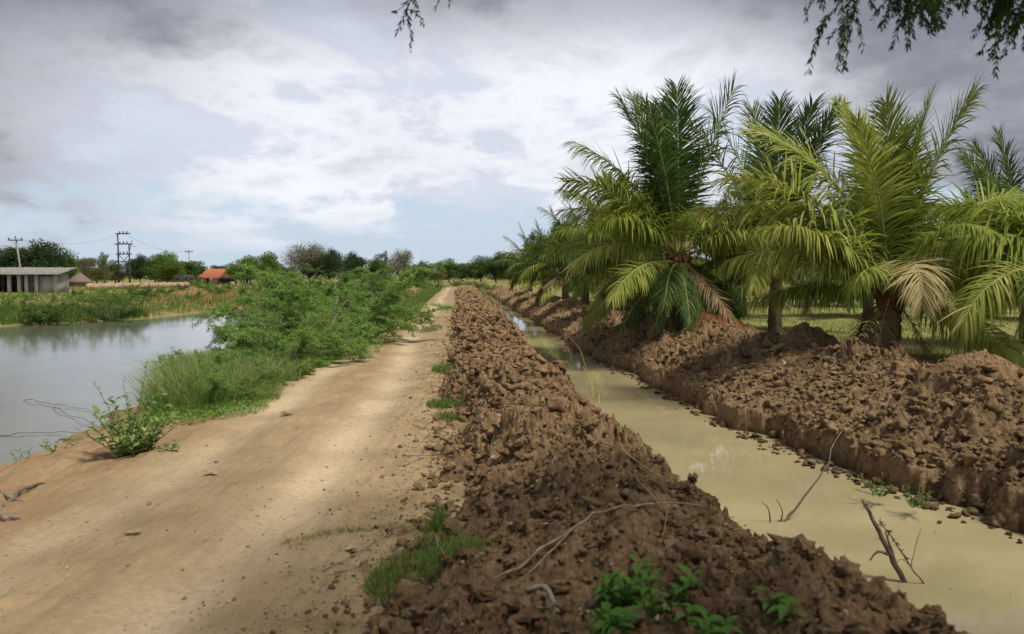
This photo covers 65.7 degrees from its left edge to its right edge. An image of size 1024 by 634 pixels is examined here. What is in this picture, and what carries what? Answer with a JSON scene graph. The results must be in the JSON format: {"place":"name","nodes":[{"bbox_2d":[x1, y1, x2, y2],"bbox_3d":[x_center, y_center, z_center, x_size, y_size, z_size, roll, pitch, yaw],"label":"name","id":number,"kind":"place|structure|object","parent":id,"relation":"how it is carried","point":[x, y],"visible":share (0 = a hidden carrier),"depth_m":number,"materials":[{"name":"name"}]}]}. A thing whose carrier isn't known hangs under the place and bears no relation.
{"place":"outdoors","nodes":[
{"label":"outdoors","id":0,"kind":"place"},
{"bbox_2d":[0,307,255,465],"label":"pond water","id":1,"kind":"structure","parent":0,"point":[51,363],"depth_m":18.19,"materials":[{"name":"liquid"}]},
{"bbox_2d":[197,269,233,284],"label":"tiled house","id":2,"kind":"structure","parent":0,"point":[213,276],"depth_m":149.72,"materials":[{"name":"orange tile"}]},
{"bbox_2d":[0,287,466,633],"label":"dirt road","id":3,"kind":"structure","parent":0,"point":[116,601],"depth_m":5.50,"materials":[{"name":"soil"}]},
{"bbox_2d":[0,482,46,510],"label":"driftwood","id":4,"kind":"object","parent":3,"relation":"on","point":[15,496],"visible":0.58,"depth_m":6.04,"materials":[{"name":"wood"}]},
{"bbox_2d":[73,389,184,456],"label":"leafy plant","id":5,"kind":"object","parent":3,"relation":"on","point":[129,442],"visible":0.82,"depth_m":7.30,"materials":[{"name":"green plant"}]},
{"bbox_2d":[93,362,166,449],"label":"weed","id":6,"kind":"object","parent":3,"relation":"on","point":[125,396],"visible":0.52,"depth_m":7.53,"materials":[{"name":"green plant"}]},
{"bbox_2d":[104,359,278,413],"bbox_3d":[-3.965,0.883,10.412,2.890,0.641,2.587,0,3,0],"label":"grass clump","id":7,"kind":"object","parent":3,"relation":"on","point":[196,387],"visible":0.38,"depth_m":10.10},
{"bbox_2d":[92,378,293,420],"bbox_3d":[-3.997,0.990,9.840,2.180,0.442,2.431,1,3,19],"label":"grass clump","id":8,"kind":"object","parent":3,"relation":"on","point":[223,400],"visible":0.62,"depth_m":9.51,"materials":[{"name":"plant"}]},
{"bbox_2d":[150,347,241,377],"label":"bushy plant","id":9,"kind":"object","parent":3,"relation":"on","point":[164,359],"visible":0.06,"depth_m":12.87,"materials":[{"name":"green plant"}]},
{"bbox_2d":[121,362,274,396],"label":"grass clump","id":10,"kind":"object","parent":3,"relation":"on","point":[159,381],"visible":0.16,"depth_m":10.96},
{"bbox_2d":[134,392,270,426],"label":"ground cover","id":11,"kind":"object","parent":3,"relation":"on","point":[227,409],"visible":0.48,"depth_m":9.28,"materials":[{"name":"green plant"}]},
{"bbox_2d":[122,347,283,391],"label":"grass clump","id":12,"kind":"object","parent":3,"relation":"on","point":[165,372],"visible":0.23,"depth_m":11.60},
{"bbox_2d":[0,369,406,630],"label":"leaf litter","id":13,"kind":"object","parent":3,"relation":"on","point":[164,540],"visible":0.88,"depth_m":5.12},
{"bbox_2d":[135,348,282,384],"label":"grass clump","id":14,"kind":"object","parent":3,"relation":"on","point":[203,359],"visible":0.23,"depth_m":12.75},
{"bbox_2d":[162,349,261,377],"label":"bushy plant","id":15,"kind":"object","parent":3,"relation":"on","point":[228,356],"visible":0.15,"depth_m":12.14,"materials":[{"name":"green plant"}]},
{"bbox_2d":[149,368,274,410],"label":"clump","id":16,"kind":"object","parent":3,"relation":"on","point":[219,380],"visible":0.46,"depth_m":9.83,"materials":[{"name":"green plant"}]},
{"bbox_2d":[194,354,293,389],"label":"bushy plant","id":17,"kind":"object","parent":3,"relation":"on","point":[271,371],"visible":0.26,"depth_m":11.40,"materials":[{"name":"green plant"}]},
{"bbox_2d":[174,355,315,385],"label":"grass clump","id":18,"kind":"object","parent":3,"relation":"on","point":[282,374],"visible":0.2,"depth_m":12.12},
{"bbox_2d":[204,382,302,402],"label":"grass clump","id":19,"kind":"object","parent":3,"relation":"on","point":[273,391],"visible":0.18,"depth_m":10.51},
{"bbox_2d":[66,353,450,633],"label":"leaf litter","id":20,"kind":"object","parent":3,"relation":"on","point":[314,614],"visible":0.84,"depth_m":4.72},
{"bbox_2d":[202,303,332,355],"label":"shrub","id":21,"kind":"object","parent":3,"relation":"on","point":[284,331],"visible":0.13,"depth_m":16.86,"materials":[{"name":"green plant"}]},
{"bbox_2d":[197,274,353,328],"bbox_3d":[-6.648,-0.266,24.977,5.364,2.318,4.860,3,4,45],"label":"shrub","id":22,"kind":"object","parent":3,"relation":"on","point":[247,310],"visible":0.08,"depth_m":24.68,"materials":[{"name":"green plant"}]},
{"bbox_2d":[245,345,321,380],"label":"bushy plant","id":23,"kind":"object","parent":3,"relation":"on","point":[303,365],"visible":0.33,"depth_m":12.79,"materials":[{"name":"green plant"}]},
{"bbox_2d":[192,305,384,365],"bbox_3d":[-4.331,0.371,15.201,3.722,1.587,3.001,0,3,0],"label":"shrub","id":24,"kind":"object","parent":3,"relation":"on","point":[258,334],"visible":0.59,"depth_m":14.87,"materials":[{"name":"green plant"}]},
{"bbox_2d":[230,327,362,365],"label":"bushy plant","id":25,"kind":"object","parent":3,"relation":"on","point":[310,349],"visible":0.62,"depth_m":14.14,"materials":[{"name":"green plant"}]},
{"bbox_2d":[226,279,372,333],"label":"shrub","id":26,"kind":"object","parent":3,"relation":"on","point":[243,289],"visible":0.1,"depth_m":20.48,"materials":[{"name":"green plant"}]},
{"bbox_2d":[230,267,394,309],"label":"shrub","id":27,"kind":"object","parent":3,"relation":"on","point":[372,274],"visible":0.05,"depth_m":28.95,"materials":[{"name":"green plant"}]},
{"bbox_2d":[176,380,451,633],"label":"dry grass","id":28,"kind":"structure","parent":3,"relation":"on","point":[370,538],"depth_m":4.67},
{"bbox_2d":[190,263,454,342],"bbox_3d":[-4.244,-0.126,18.605,5.364,2.318,4.860,1,3,11],"label":"shrub","id":29,"kind":"object","parent":3,"relation":"on","point":[301,301],"visible":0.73,"depth_m":18.24,"materials":[{"name":"green plant"}]},
{"bbox_2d":[198,339,450,633],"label":"soil crumbs","id":30,"kind":"object","parent":3,"relation":"on","point":[336,580],"visible":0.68,"depth_m":5.18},
{"bbox_2d":[252,260,449,333],"bbox_3d":[-4.577,-0.392,22.384,5.831,2.519,5.282,-1,3,-26],"label":"shrub","id":31,"kind":"object","parent":3,"relation":"on","point":[420,270],"visible":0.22,"depth_m":22.95,"materials":[{"name":"green plant"}]},
{"bbox_2d":[271,261,434,323],"bbox_3d":[-5.659,-0.631,26.129,4.694,2.574,5.604,2,4,34],"label":"shrub","id":32,"kind":"object","parent":3,"relation":"on","point":[380,289],"visible":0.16,"depth_m":25.78,"materials":[{"name":"green plant"}]},
{"bbox_2d":[279,517,429,545],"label":"grass","id":33,"kind":"structure","parent":3,"relation":"on","point":[364,530],"depth_m":4.94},
{"bbox_2d":[356,512,507,603],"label":"grass","id":34,"kind":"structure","parent":3,"relation":"on","point":[461,541],"depth_m":4.08,"materials":[{"name":"plant"}]},
{"bbox_2d":[410,498,453,547],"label":"grass","id":35,"kind":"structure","parent":3,"relation":"on","point":[434,523],"depth_m":4.50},
{"bbox_2d":[431,360,457,373],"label":"grass","id":36,"kind":"structure","parent":3,"relation":"on","point":[435,368],"depth_m":13.21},
{"bbox_2d":[426,382,468,408],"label":"grass","id":37,"kind":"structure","parent":3,"relation":"on","point":[441,402],"depth_m":9.63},
{"bbox_2d":[117,286,440,409],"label":"grass","id":38,"kind":"structure","parent":0,"point":[422,296],"depth_m":30.48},
{"bbox_2d":[0,276,1023,363],"bbox_3d":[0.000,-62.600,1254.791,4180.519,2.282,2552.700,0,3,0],"label":"ground","id":39,"kind":"structure","parent":0,"point":[490,283],"depth_m":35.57,"materials":[{"name":"plant"}]},
{"bbox_2d":[0,293,38,311],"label":"bush","id":40,"kind":"object","parent":39,"relation":"on","point":[10,304],"visible":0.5,"depth_m":36.98,"materials":[{"name":"green plant"}]},
{"bbox_2d":[0,267,76,292],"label":"grey house","id":41,"kind":"structure","parent":39,"relation":"on","point":[33,279],"depth_m":74.56,"materials":[{"name":"paint"}]},
{"bbox_2d":[0,239,78,278],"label":"tree","id":42,"kind":"object","parent":39,"relation":"on","point":[41,255],"visible":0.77,"depth_m":105.85,"materials":[{"name":"green plant"}]},
{"bbox_2d":[7,294,81,324],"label":"bush","id":43,"kind":"object","parent":39,"relation":"on","point":[49,317],"visible":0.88,"depth_m":33.90,"materials":[{"name":"green plant"}]},
{"bbox_2d":[69,272,92,286],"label":"thatched hut","id":44,"kind":"object","parent":39,"relation":"on","point":[79,279],"visible":0.84,"depth_m":116.88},
{"bbox_2d":[76,256,99,280],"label":"tree","id":45,"kind":"object","parent":39,"relation":"on","point":[83,266],"visible":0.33,"depth_m":139.27,"materials":[{"name":"green plant"}]},
{"bbox_2d":[66,287,121,302],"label":"bush","id":46,"kind":"object","parent":39,"relation":"on","point":[84,296],"visible":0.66,"depth_m":47.80,"materials":[{"name":"green plant"}]},
{"bbox_2d":[86,257,115,283],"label":"tree","id":47,"kind":"object","parent":39,"relation":"on","point":[102,273],"visible":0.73,"depth_m":144.54,"materials":[{"name":"green plant"}]},
{"bbox_2d":[70,295,149,322],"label":"bush","id":48,"kind":"object","parent":39,"relation":"on","point":[120,317],"visible":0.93,"depth_m":36.67,"materials":[{"name":"green plant"}]},
{"bbox_2d":[88,286,142,304],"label":"bush","id":49,"kind":"object","parent":39,"relation":"on","point":[105,297],"visible":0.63,"depth_m":45.53,"materials":[{"name":"green plant"}]},
{"bbox_2d":[106,260,131,282],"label":"tree","id":50,"kind":"object","parent":39,"relation":"on","point":[112,267],"visible":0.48,"depth_m":158.88,"materials":[{"name":"green plant"}]},
{"bbox_2d":[114,231,136,282],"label":"transformer frame","id":51,"kind":"object","parent":39,"relation":"on","point":[122,271],"visible":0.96,"depth_m":127.44,"materials":[{"name":"metal"}]},
{"bbox_2d":[0,290,258,324],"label":"grass","id":52,"kind":"structure","parent":39,"relation":"on","point":[11,315],"depth_m":42.37,"materials":[{"name":"plant"}]},
{"bbox_2d":[86,282,189,289],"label":"boundary wall","id":53,"kind":"structure","parent":39,"relation":"on","point":[120,285],"depth_m":100.23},
{"bbox_2d":[125,254,150,282],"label":"tree","id":54,"kind":"object","parent":39,"relation":"on","point":[138,263],"visible":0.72,"depth_m":163.56,"materials":[{"name":"green plant"}]},
{"bbox_2d":[137,255,160,282],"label":"tree","id":55,"kind":"object","parent":39,"relation":"on","point":[146,272],"visible":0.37,"depth_m":163.07,"materials":[{"name":"green plant"}]},
{"bbox_2d":[147,250,186,282],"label":"tree","id":56,"kind":"object","parent":39,"relation":"on","point":[166,268],"visible":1,"depth_m":148.36,"materials":[{"name":"green plant"}]},
{"bbox_2d":[180,260,200,276],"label":"tree","id":57,"kind":"object","parent":39,"relation":"on","point":[190,267],"visible":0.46,"depth_m":174.23,"materials":[{"name":"green plant"}]},
{"bbox_2d":[0,282,415,305],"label":"grass","id":58,"kind":"structure","parent":39,"relation":"on","point":[32,294],"depth_m":61.32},
{"bbox_2d":[223,254,259,285],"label":"tree","id":59,"kind":"object","parent":39,"relation":"on","point":[232,269],"visible":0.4,"depth_m":121.01,"materials":[{"name":"green plant"}]},
{"bbox_2d":[243,250,283,279],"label":"tree","id":60,"kind":"object","parent":39,"relation":"on","point":[266,261],"visible":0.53,"depth_m":118.92,"materials":[{"name":"green plant"}]},
{"bbox_2d":[280,238,338,281],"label":"tree","id":61,"kind":"object","parent":39,"relation":"on","point":[310,255],"visible":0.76,"depth_m":137.79,"materials":[{"name":"brown plant"}]},
{"bbox_2d":[311,247,346,280],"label":"tree","id":62,"kind":"object","parent":39,"relation":"on","point":[332,261],"visible":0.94,"depth_m":136.50,"materials":[{"name":"green plant"}]},
{"bbox_2d":[341,250,364,279],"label":"tree","id":63,"kind":"object","parent":39,"relation":"on","point":[352,261],"visible":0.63,"depth_m":148.53,"materials":[{"name":"green plant"}]},
{"bbox_2d":[359,253,392,281],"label":"tree","id":64,"kind":"object","parent":39,"relation":"on","point":[373,265],"visible":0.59,"depth_m":148.79,"materials":[{"name":"green plant"}]},
{"bbox_2d":[386,246,414,282],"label":"tree","id":65,"kind":"object","parent":39,"relation":"on","point":[403,260],"visible":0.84,"depth_m":134.24,"materials":[{"name":"brown plant"}]},
{"bbox_2d":[82,264,783,279],"bbox_3d":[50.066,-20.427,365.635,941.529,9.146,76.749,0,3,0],"label":"wood","id":66,"kind":"object","parent":39,"relation":"on","point":[303,277],"visible":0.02,"depth_m":342.83,"materials":[{"name":"green plant"}]},
{"bbox_2d":[435,257,462,281],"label":"tree","id":67,"kind":"object","parent":39,"relation":"on","point":[451,269],"visible":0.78,"depth_m":198.88,"materials":[{"name":"green plant"}]},
{"bbox_2d":[454,262,477,280],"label":"tree","id":68,"kind":"object","parent":39,"relation":"on","point":[468,270],"visible":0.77,"depth_m":208.13,"materials":[{"name":"green plant"}]},
{"bbox_2d":[468,255,489,280],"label":"tree","id":69,"kind":"object","parent":39,"relation":"on","point":[479,274],"visible":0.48,"depth_m":213.43,"materials":[{"name":"green plant"}]},
{"bbox_2d":[479,251,508,282],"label":"tree","id":70,"kind":"object","parent":39,"relation":"on","point":[488,268],"visible":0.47,"depth_m":188.94,"materials":[{"name":"green plant"}]},
{"bbox_2d":[498,218,575,295],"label":"coconut palm","id":71,"kind":"object","parent":39,"relation":"on","point":[513,268],"visible":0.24,"depth_m":54.50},
{"bbox_2d":[552,170,690,310],"bbox_3d":[4.546,-2.878,31.373,5.899,5.938,7.024,0,3,0],"label":"coconut palm","id":72,"kind":"object","parent":39,"relation":"on","point":[594,294],"visible":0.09,"depth_m":31.32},
{"bbox_2d":[365,285,956,633],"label":"soil berm","id":73,"kind":"structure","parent":39,"relation":"on","point":[572,569],"depth_m":3.96,"materials":[{"name":"soil"}]},
{"bbox_2d":[305,312,464,633],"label":"soil clods","id":74,"kind":"object","parent":73,"relation":"on","point":[380,621],"visible":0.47,"depth_m":4.96,"materials":[{"name":"soil"}]},
{"bbox_2d":[438,287,601,432],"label":"soil clods","id":75,"kind":"object","parent":73,"relation":"on","point":[537,384],"visible":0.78,"depth_m":10.27,"materials":[{"name":"soil"}]},
{"bbox_2d":[493,462,707,586],"bbox_3d":[0.596,1.066,4.302,0.730,0.320,1.886,2,3,27],"label":"branch","id":76,"kind":"object","parent":73,"relation":"on","point":[564,535],"visible":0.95,"depth_m":4.00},
{"bbox_2d":[586,602,649,633],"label":"sprout","id":77,"kind":"object","parent":73,"relation":"on","point":[610,620],"visible":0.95,"depth_m":2.80,"materials":[{"name":"green plant"}]},
{"bbox_2d":[593,569,651,609],"bbox_3d":[0.464,1.164,3.314,0.257,0.196,0.231,0,3,0],"label":"sprout","id":78,"kind":"object","parent":73,"relation":"on","point":[612,590],"visible":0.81,"depth_m":3.29,"materials":[{"name":"green plant"}]},
{"bbox_2d":[628,554,710,622],"bbox_3d":[0.633,1.123,3.116,0.333,0.288,0.394,0,3,0],"label":"sprout","id":79,"kind":"object","parent":73,"relation":"on","point":[687,582],"visible":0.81,"depth_m":3.17,"materials":[{"name":"green plant"}]},
{"bbox_2d":[368,399,970,633],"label":"soil clods","id":80,"kind":"object","parent":73,"relation":"on","point":[481,588],"visible":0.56,"depth_m":3.77,"materials":[{"name":"soil"}]},
{"bbox_2d":[524,584,559,613],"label":"twig","id":81,"kind":"object","parent":80,"relation":"on","point":[544,587],"visible":0.98,"depth_m":3.50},
{"bbox_2d":[395,351,997,633],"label":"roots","id":82,"kind":"object","parent":73,"relation":"on","point":[552,619],"visible":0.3,"depth_m":3.86,"materials":[{"name":"plant"}]},
{"bbox_2d":[426,343,968,633],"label":"leaf litter","id":83,"kind":"object","parent":73,"relation":"on","point":[665,604],"visible":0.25,"depth_m":3.94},
{"bbox_2d":[686,605,742,633],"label":"sprout","id":84,"kind":"object","parent":73,"relation":"on","point":[711,625],"visible":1,"depth_m":2.85,"materials":[{"name":"green plant"}]},
{"bbox_2d":[752,586,807,624],"bbox_3d":[1.008,1.127,3.027,0.164,0.159,0.225,-1,3,-13],"label":"sprout","id":85,"kind":"object","parent":73,"relation":"on","point":[785,606],"visible":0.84,"depth_m":2.98,"materials":[{"name":"green plant"}]},
{"bbox_2d":[391,0,1023,80],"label":"overhanging tree","id":86,"kind":"object","parent":39,"relation":"on","point":[1000,10],"visible":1,"depth_m":3.73,"materials":[{"name":"green plant"}]},
{"bbox_2d":[693,194,804,317],"bbox_3d":[8.878,-2.481,30.797,5.805,5.265,5.698,-2,4,-35],"label":"coconut palm","id":87,"kind":"object","parent":39,"relation":"on","point":[740,294],"visible":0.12,"depth_m":29.50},
{"bbox_2d":[678,89,892,332],"bbox_3d":[7.720,-2.986,22.110,7.261,7.174,4.666,-1,3,-22],"label":"coconut palm","id":88,"kind":"object","parent":39,"relation":"on","point":[775,321],"visible":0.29,"depth_m":22.29,"materials":[{"name":"plant"}]},
{"bbox_2d":[687,69,1023,368],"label":"coconut palm","id":89,"kind":"object","parent":39,"relation":"on","point":[879,169],"visible":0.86,"depth_m":14.51,"materials":[{"name":"plant"}]},
{"bbox_2d":[797,169,944,321],"bbox_3d":[13.552,-2.620,30.265,5.822,6.443,6.407,0,3,0],"label":"coconut palm","id":90,"kind":"object","parent":39,"relation":"on","point":[865,309],"visible":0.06,"depth_m":30.08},
{"bbox_2d":[889,186,1023,346],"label":"coconut palm","id":91,"kind":"object","parent":39,"relation":"on","point":[967,311],"visible":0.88,"depth_m":13.46,"materials":[{"name":"plant"}]},
{"bbox_2d":[922,122,1023,343],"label":"coconut palm","id":92,"kind":"object","parent":39,"relation":"on","point":[982,175],"visible":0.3,"depth_m":18.21,"materials":[{"name":"plant"}]},
{"bbox_2d":[952,177,1017,316],"bbox_3d":[18.995,-2.272,28.880,5.865,6.190,5.851,2,4,37],"label":"coconut palm","id":93,"kind":"object","parent":39,"relation":"on","point":[987,311],"visible":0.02,"depth_m":30.80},
{"bbox_2d":[0,0,1023,275],"label":"sky","id":94,"kind":"structure","parent":0,"point":[222,131],"materials":[{"name":"grey"}]},
{"bbox_2d":[483,293,1023,633],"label":"canal water","id":95,"kind":"structure","parent":0,"point":[978,568],"depth_m":8.15,"materials":[{"name":"liquid"}]},
{"bbox_2d":[762,465,827,522],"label":"branch","id":96,"kind":"object","parent":95,"relation":"in","point":[795,508],"visible":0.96,"depth_m":7.78,"materials":[{"name":"brown plant"}]},
{"bbox_2d":[859,498,906,582],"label":"branch","id":97,"kind":"object","parent":95,"relation":"in","point":[889,552],"visible":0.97,"depth_m":6.24,"materials":[{"name":"brown plant"}]},
{"bbox_2d":[878,517,924,583],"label":"branch","id":98,"kind":"object","parent":95,"relation":"on","point":[902,553],"visible":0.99,"depth_m":6.20,"materials":[{"name":"brown plant"}]},
{"bbox_2d":[485,284,1023,533],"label":"canal bank","id":99,"kind":"structure","parent":0,"point":[1007,513],"depth_m":11.35,"materials":[{"name":"soil"}]},
{"bbox_2d":[490,223,551,291],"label":"coconut palm","id":100,"kind":"object","parent":99,"relation":"on","point":[509,261],"visible":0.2,"depth_m":65.49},
{"bbox_2d":[509,205,599,303],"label":"coconut palm","id":101,"kind":"object","parent":99,"relation":"on","point":[526,274],"visible":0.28,"depth_m":44.87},
{"bbox_2d":[528,192,632,306],"bbox_3d":[3.828,-3.458,38.351,6.145,6.325,6.468,0,3,0],"label":"coconut palm","id":102,"kind":"object","parent":99,"relation":"on","point":[550,281],"visible":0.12,"depth_m":37.86,"materials":[{"name":"plant"}]},
{"bbox_2d":[538,167,728,334],"bbox_3d":[3.836,-2.076,24.457,6.149,5.360,5.218,0,3,0],"label":"coconut palm","id":103,"kind":"object","parent":99,"relation":"on","point":[595,314],"visible":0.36,"depth_m":24.13,"materials":[{"name":"plant"}]},
{"bbox_2d":[551,69,816,341],"bbox_3d":[4.575,-2.939,21.695,7.167,7.523,6.022,0,3,0],"label":"coconut palm","id":104,"kind":"object","parent":99,"relation":"on","point":[669,166],"visible":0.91,"depth_m":20.64,"materials":[{"name":"plant"}]},
{"bbox_2d":[681,309,743,332],"bbox_3d":[5.210,0.080,20.532,1.650,0.618,1.200,0,3,0],"label":"soil heap","id":105,"kind":"object","parent":99,"relation":"on","point":[706,315],"visible":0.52,"depth_m":20.20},
{"bbox_2d":[513,293,1023,511],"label":"soil clods","id":106,"kind":"object","parent":99,"relation":"on","point":[966,459],"visible":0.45,"depth_m":11.05,"materials":[{"name":"soil"}]},
{"bbox_2d":[556,338,1022,543],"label":"canal bank edge","id":107,"kind":"object","parent":99,"relation":"on","point":[991,522],"visible":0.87,"depth_m":9.65,"materials":[{"name":"soil"}]},
{"bbox_2d":[781,321,838,349],"bbox_3d":[5.846,0.357,15.539,1.210,0.559,0.880,0,3,0],"label":"soil heap","id":108,"kind":"object","parent":99,"relation":"on","point":[802,334],"visible":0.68,"depth_m":15.35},
{"bbox_2d":[596,320,1023,468],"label":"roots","id":109,"kind":"object","parent":99,"relation":"attached to","point":[859,389],"visible":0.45,"depth_m":11.34,"materials":[{"name":"brown plant"}]},
{"bbox_2d":[853,472,895,496],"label":"plant","id":110,"kind":"object","parent":99,"relation":"on","point":[880,492],"visible":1,"depth_m":8.29,"materials":[{"name":"green plant"}]},
{"bbox_2d":[902,483,933,507],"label":"plant","id":111,"kind":"object","parent":99,"relation":"on","point":[917,504],"visible":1,"depth_m":7.91,"materials":[{"name":"green plant"}]},
{"bbox_2d":[940,349,1023,382],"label":"soil heap","id":112,"kind":"object","parent":99,"relation":"on","point":[1007,368],"visible":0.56,"depth_m":11.02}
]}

